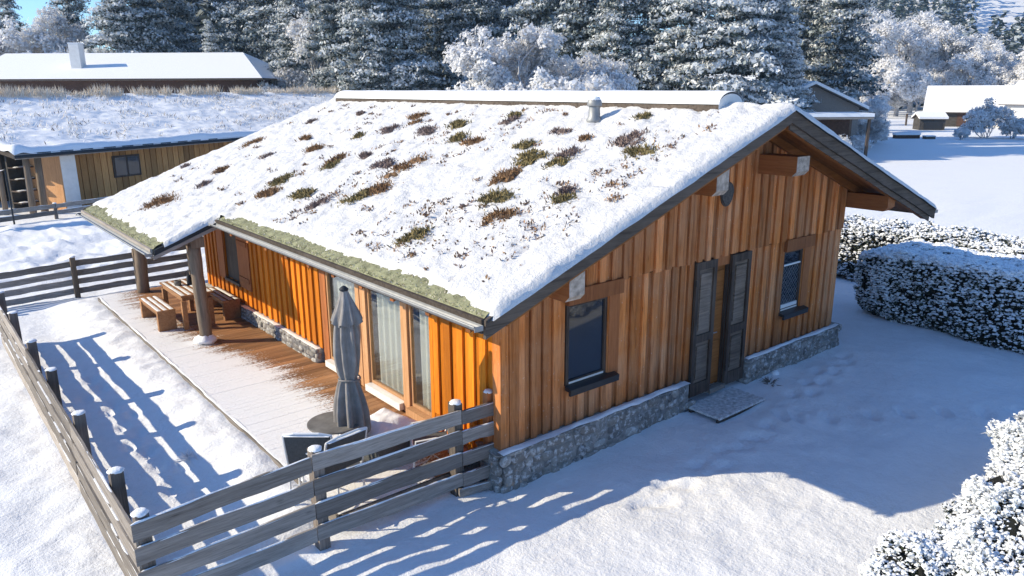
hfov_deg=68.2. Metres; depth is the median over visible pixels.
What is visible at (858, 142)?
rimed shrub
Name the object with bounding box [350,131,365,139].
sedum clump
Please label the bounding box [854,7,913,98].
bare tree
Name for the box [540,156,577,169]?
sedum clump
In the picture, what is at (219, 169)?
sedum clump
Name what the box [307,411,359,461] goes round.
bistro table
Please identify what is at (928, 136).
log trough
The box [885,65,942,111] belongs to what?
bare tree
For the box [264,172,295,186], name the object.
sedum clump
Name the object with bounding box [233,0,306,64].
conifer
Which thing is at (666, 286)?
wooden chalet
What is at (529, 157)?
sedum clump
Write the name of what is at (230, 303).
garden bench
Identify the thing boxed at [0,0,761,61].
sky
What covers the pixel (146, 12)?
conifer
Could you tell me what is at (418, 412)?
glass door
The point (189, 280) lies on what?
table lantern
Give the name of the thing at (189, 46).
conifer
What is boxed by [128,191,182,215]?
sedum clump
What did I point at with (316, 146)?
sedum clump
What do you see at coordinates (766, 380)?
dry tuft
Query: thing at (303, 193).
sedum clump
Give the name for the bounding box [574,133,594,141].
sedum clump
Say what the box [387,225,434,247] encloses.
sedum clump
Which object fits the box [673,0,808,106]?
conifer
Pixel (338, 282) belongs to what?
glass door
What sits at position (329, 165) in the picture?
sedum clump
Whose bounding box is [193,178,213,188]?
sedum clump
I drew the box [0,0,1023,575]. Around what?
snow ground
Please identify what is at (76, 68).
chimney house
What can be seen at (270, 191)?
sedum clump
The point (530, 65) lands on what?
bare tree
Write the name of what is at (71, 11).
conifer
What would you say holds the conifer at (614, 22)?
on the snow ground at (854, 444)
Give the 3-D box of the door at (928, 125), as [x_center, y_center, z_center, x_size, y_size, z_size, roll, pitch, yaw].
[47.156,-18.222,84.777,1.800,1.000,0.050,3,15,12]
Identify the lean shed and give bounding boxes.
[911,112,948,129]
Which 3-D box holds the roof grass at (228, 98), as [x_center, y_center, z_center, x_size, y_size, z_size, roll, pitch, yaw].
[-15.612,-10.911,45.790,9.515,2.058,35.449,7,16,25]
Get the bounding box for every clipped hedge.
[836,214,1023,280]
[853,239,1023,353]
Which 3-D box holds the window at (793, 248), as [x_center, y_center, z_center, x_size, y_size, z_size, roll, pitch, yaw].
[4.842,-0.206,12.955,0.870,1.370,0.250,-12,19,-38]
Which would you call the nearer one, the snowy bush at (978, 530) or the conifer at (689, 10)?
the snowy bush at (978, 530)
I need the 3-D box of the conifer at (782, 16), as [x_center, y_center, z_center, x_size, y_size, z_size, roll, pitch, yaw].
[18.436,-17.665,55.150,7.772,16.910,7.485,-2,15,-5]
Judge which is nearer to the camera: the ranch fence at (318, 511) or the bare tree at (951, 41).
the ranch fence at (318, 511)
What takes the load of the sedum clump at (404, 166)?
on the wooden chalet
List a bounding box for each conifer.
[0,0,28,37]
[43,0,100,51]
[77,0,172,52]
[109,0,187,52]
[136,0,204,52]
[199,19,220,52]
[202,0,267,58]
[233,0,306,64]
[262,0,322,84]
[295,0,357,89]
[325,0,411,92]
[365,0,451,90]
[415,0,475,89]
[444,0,516,89]
[500,0,566,89]
[542,0,611,79]
[575,0,660,89]
[605,0,683,90]
[645,0,733,90]
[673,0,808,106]
[739,0,812,104]
[769,22,821,111]
[770,0,828,80]
[801,0,890,140]
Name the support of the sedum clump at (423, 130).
on the wooden chalet
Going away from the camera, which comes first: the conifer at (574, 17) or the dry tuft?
the dry tuft
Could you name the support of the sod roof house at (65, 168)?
on the snow ground at (854, 444)
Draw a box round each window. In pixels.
[111,154,141,177]
[224,232,240,286]
[564,277,624,396]
[778,234,815,319]
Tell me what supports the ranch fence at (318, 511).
on the snow ground at (854, 444)
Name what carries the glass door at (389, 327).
in the wooden chalet
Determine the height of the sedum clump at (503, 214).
0.287 m
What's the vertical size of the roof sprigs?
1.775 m
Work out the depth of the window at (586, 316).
9.96 m
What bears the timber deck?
on the snow ground at (854, 444)
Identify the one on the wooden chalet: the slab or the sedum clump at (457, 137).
the sedum clump at (457, 137)
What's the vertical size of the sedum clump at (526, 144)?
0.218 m
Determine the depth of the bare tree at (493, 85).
41.93 m
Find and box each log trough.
[892,133,920,138]
[922,135,935,138]
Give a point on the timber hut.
(833, 100)
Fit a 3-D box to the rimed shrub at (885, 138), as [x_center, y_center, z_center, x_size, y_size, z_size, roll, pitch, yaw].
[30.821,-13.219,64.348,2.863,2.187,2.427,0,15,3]
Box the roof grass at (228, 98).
[0,91,336,143]
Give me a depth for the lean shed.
84.80 m
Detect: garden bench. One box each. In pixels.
[139,295,176,331]
[209,286,240,320]
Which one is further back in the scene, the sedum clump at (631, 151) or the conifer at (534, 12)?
the conifer at (534, 12)
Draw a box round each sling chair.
[282,433,339,493]
[298,427,367,485]
[410,420,448,467]
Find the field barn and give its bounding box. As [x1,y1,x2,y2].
[923,85,1013,126]
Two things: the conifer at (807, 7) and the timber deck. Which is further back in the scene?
the conifer at (807, 7)
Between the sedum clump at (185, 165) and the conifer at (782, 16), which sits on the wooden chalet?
the sedum clump at (185, 165)
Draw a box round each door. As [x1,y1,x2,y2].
[325,272,359,382]
[365,288,403,410]
[406,305,431,420]
[685,250,745,393]
[923,121,941,129]
[956,113,968,125]
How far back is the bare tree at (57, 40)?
73.61 m
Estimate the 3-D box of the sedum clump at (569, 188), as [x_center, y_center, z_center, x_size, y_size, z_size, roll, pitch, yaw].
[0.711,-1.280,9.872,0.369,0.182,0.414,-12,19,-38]
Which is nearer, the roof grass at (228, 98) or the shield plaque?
the shield plaque
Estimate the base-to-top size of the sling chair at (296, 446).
0.950 m
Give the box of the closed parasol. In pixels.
[331,286,370,462]
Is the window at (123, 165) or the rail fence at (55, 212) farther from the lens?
the window at (123, 165)
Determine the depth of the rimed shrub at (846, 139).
48.63 m
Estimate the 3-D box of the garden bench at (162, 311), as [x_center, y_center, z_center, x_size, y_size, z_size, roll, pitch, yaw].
[-7.134,0.501,15.224,0.338,0.418,1.320,-12,19,-38]
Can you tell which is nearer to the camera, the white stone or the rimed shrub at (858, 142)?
the white stone
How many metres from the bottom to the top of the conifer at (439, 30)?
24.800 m
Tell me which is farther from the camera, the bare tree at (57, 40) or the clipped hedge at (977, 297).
the bare tree at (57, 40)
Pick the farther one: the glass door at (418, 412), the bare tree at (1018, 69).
the bare tree at (1018, 69)
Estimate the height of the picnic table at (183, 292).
0.706 m
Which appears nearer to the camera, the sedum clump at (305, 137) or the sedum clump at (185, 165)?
the sedum clump at (305, 137)
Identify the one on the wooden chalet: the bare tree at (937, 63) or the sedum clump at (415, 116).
the sedum clump at (415, 116)
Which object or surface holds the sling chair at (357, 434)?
on the timber deck
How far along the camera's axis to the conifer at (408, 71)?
57.96 m
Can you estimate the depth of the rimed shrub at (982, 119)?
69.83 m
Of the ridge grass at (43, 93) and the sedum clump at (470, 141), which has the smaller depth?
the sedum clump at (470, 141)
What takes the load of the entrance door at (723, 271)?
in the wooden chalet
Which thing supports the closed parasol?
on the timber deck
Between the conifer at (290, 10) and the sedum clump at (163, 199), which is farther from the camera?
the conifer at (290, 10)
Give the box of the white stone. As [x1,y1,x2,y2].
[771,370,778,374]
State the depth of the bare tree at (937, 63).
127.63 m
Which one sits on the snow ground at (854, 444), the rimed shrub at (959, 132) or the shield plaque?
the rimed shrub at (959, 132)
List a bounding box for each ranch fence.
[0,245,191,305]
[0,291,141,575]
[130,389,493,575]
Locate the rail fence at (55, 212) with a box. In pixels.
[0,197,105,221]
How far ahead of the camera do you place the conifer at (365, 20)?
57.22 m
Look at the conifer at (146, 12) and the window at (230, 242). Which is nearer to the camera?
the window at (230, 242)
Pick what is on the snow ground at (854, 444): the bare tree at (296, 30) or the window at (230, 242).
the bare tree at (296, 30)
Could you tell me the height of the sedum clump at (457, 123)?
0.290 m
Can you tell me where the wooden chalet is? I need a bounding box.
[76,90,937,493]
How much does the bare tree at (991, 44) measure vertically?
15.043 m
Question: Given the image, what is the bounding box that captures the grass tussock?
[174,449,196,463]
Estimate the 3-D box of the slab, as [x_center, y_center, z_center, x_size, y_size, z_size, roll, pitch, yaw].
[3.311,1.808,11.679,1.190,0.105,0.600,-12,19,-38]
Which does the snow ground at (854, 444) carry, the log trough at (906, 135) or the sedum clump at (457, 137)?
the log trough at (906, 135)
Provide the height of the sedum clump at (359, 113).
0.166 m
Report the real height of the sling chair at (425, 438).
0.684 m
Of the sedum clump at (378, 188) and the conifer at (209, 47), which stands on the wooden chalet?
the sedum clump at (378, 188)
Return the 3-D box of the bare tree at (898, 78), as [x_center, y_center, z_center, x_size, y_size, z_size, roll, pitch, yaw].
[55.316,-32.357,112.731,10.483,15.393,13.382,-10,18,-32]
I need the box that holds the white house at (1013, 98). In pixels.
[998,80,1023,118]
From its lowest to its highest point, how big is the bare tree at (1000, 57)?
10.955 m
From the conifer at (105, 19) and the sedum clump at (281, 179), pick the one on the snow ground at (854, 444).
the conifer at (105, 19)
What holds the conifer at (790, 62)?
on the snow ground at (854, 444)
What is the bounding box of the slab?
[688,387,764,423]
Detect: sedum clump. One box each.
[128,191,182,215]
[180,162,191,168]
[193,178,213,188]
[209,163,231,174]
[238,136,265,149]
[253,184,282,199]
[257,151,275,159]
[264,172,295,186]
[286,185,320,201]
[294,133,311,141]
[302,118,317,123]
[302,142,325,154]
[305,196,330,209]
[318,158,339,171]
[319,151,350,167]
[331,184,375,207]
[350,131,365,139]
[356,110,365,115]
[358,150,371,158]
[365,179,393,195]
[367,155,398,170]
[373,123,402,134]
[375,152,434,183]
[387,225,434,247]
[405,110,429,119]
[407,118,422,124]
[413,123,439,136]
[441,128,471,143]
[443,118,471,129]
[458,135,485,148]
[469,205,523,227]
[475,184,519,215]
[485,164,524,186]
[497,113,521,125]
[505,110,523,117]
[509,138,541,149]
[510,147,550,168]
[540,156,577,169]
[544,189,579,207]
[548,126,574,134]
[552,144,586,157]
[554,182,586,195]
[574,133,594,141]
[606,126,655,147]
[621,141,661,159]
[629,111,652,119]
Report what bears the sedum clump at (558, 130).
on the wooden chalet
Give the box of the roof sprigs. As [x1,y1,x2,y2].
[170,103,718,281]
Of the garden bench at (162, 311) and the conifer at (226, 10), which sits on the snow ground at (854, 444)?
the conifer at (226, 10)
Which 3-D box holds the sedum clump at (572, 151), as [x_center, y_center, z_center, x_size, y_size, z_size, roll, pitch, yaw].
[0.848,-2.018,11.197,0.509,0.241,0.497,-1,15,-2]
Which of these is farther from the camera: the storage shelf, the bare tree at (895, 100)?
the bare tree at (895, 100)
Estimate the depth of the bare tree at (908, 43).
116.56 m
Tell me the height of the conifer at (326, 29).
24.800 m
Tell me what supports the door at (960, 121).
in the field barn
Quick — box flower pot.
[174,280,181,285]
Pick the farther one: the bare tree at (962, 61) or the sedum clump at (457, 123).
the bare tree at (962, 61)
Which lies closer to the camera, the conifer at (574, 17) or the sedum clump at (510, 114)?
the sedum clump at (510, 114)
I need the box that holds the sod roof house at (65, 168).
[0,91,336,213]
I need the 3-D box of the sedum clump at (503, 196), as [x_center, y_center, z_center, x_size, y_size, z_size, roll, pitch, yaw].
[-0.278,-1.222,10.387,0.766,0.323,0.836,-12,19,-38]
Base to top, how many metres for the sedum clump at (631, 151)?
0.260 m
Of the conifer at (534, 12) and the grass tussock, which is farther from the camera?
the conifer at (534, 12)
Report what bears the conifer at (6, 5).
on the snow ground at (854, 444)
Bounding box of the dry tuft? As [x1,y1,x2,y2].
[759,376,780,386]
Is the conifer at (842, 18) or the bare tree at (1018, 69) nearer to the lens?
the conifer at (842, 18)
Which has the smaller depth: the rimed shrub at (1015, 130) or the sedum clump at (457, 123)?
the sedum clump at (457, 123)
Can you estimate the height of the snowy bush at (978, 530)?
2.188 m
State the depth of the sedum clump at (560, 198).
9.62 m
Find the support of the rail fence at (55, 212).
on the snow ground at (854, 444)
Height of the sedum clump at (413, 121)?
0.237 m
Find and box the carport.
[807,112,874,155]
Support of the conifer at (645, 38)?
on the snow ground at (854, 444)
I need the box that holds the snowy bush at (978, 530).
[858,411,1023,575]
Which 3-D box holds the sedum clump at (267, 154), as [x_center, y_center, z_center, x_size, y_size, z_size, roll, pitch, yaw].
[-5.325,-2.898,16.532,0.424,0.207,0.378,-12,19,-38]
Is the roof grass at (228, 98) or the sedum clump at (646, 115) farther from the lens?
the roof grass at (228, 98)
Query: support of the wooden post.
on the snow ground at (854, 444)
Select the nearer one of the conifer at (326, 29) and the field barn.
the conifer at (326, 29)
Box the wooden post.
[0,169,14,224]
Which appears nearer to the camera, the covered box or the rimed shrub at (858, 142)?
the covered box
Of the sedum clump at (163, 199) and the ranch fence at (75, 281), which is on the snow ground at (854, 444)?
the ranch fence at (75, 281)
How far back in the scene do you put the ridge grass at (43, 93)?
43.87 m
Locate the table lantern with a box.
[185,270,191,284]
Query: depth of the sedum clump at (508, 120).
13.55 m
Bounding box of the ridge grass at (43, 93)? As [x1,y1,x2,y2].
[0,83,341,98]
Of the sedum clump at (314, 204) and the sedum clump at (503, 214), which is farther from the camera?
the sedum clump at (314, 204)
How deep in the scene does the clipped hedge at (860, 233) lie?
18.45 m
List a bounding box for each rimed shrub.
[839,134,854,147]
[850,134,873,153]
[856,119,889,142]
[952,127,970,139]
[960,97,1018,137]
[998,117,1023,138]
[1017,121,1023,130]
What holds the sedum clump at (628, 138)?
on the wooden chalet
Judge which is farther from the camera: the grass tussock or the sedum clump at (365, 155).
the sedum clump at (365, 155)
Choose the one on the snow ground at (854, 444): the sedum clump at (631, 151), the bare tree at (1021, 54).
the bare tree at (1021, 54)
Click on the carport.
(838, 123)
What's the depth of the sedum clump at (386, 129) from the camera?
15.50 m
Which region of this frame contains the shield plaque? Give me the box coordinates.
[719,182,733,206]
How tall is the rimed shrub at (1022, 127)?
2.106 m
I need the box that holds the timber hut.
[799,81,868,136]
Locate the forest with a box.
[176,0,1023,109]
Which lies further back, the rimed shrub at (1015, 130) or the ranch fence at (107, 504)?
the rimed shrub at (1015, 130)
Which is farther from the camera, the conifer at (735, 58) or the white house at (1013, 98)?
the white house at (1013, 98)
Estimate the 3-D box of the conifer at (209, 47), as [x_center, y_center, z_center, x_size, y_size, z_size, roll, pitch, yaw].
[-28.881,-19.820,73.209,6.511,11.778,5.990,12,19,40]
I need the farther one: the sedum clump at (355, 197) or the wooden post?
the wooden post
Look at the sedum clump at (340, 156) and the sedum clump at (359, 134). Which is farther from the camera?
the sedum clump at (359, 134)
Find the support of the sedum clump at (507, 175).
on the wooden chalet
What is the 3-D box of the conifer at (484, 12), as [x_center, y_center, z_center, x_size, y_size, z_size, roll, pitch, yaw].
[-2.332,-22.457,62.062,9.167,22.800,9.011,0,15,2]
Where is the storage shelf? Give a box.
[4,156,38,208]
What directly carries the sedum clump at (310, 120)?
on the wooden chalet
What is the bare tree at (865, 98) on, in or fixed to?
on the snow ground at (854, 444)
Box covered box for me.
[363,408,416,460]
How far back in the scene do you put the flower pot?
15.33 m
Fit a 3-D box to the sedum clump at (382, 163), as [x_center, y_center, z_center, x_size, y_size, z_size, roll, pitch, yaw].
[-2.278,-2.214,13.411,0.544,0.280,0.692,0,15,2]
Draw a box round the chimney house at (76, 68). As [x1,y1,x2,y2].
[0,43,276,95]
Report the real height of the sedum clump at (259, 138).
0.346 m
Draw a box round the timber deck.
[98,286,479,519]
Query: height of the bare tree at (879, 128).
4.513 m
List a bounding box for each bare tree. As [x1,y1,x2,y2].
[0,5,92,55]
[257,12,331,91]
[442,23,640,90]
[463,65,512,90]
[848,82,892,120]
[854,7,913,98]
[855,18,936,101]
[857,94,893,140]
[874,21,942,116]
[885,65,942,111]
[897,10,974,112]
[915,36,1016,102]
[920,20,986,85]
[962,51,1023,84]
[971,34,1020,84]
[1007,57,1023,83]
[1016,46,1023,60]
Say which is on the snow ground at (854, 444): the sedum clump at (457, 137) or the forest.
the forest
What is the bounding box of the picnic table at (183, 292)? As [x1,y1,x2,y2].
[159,278,215,329]

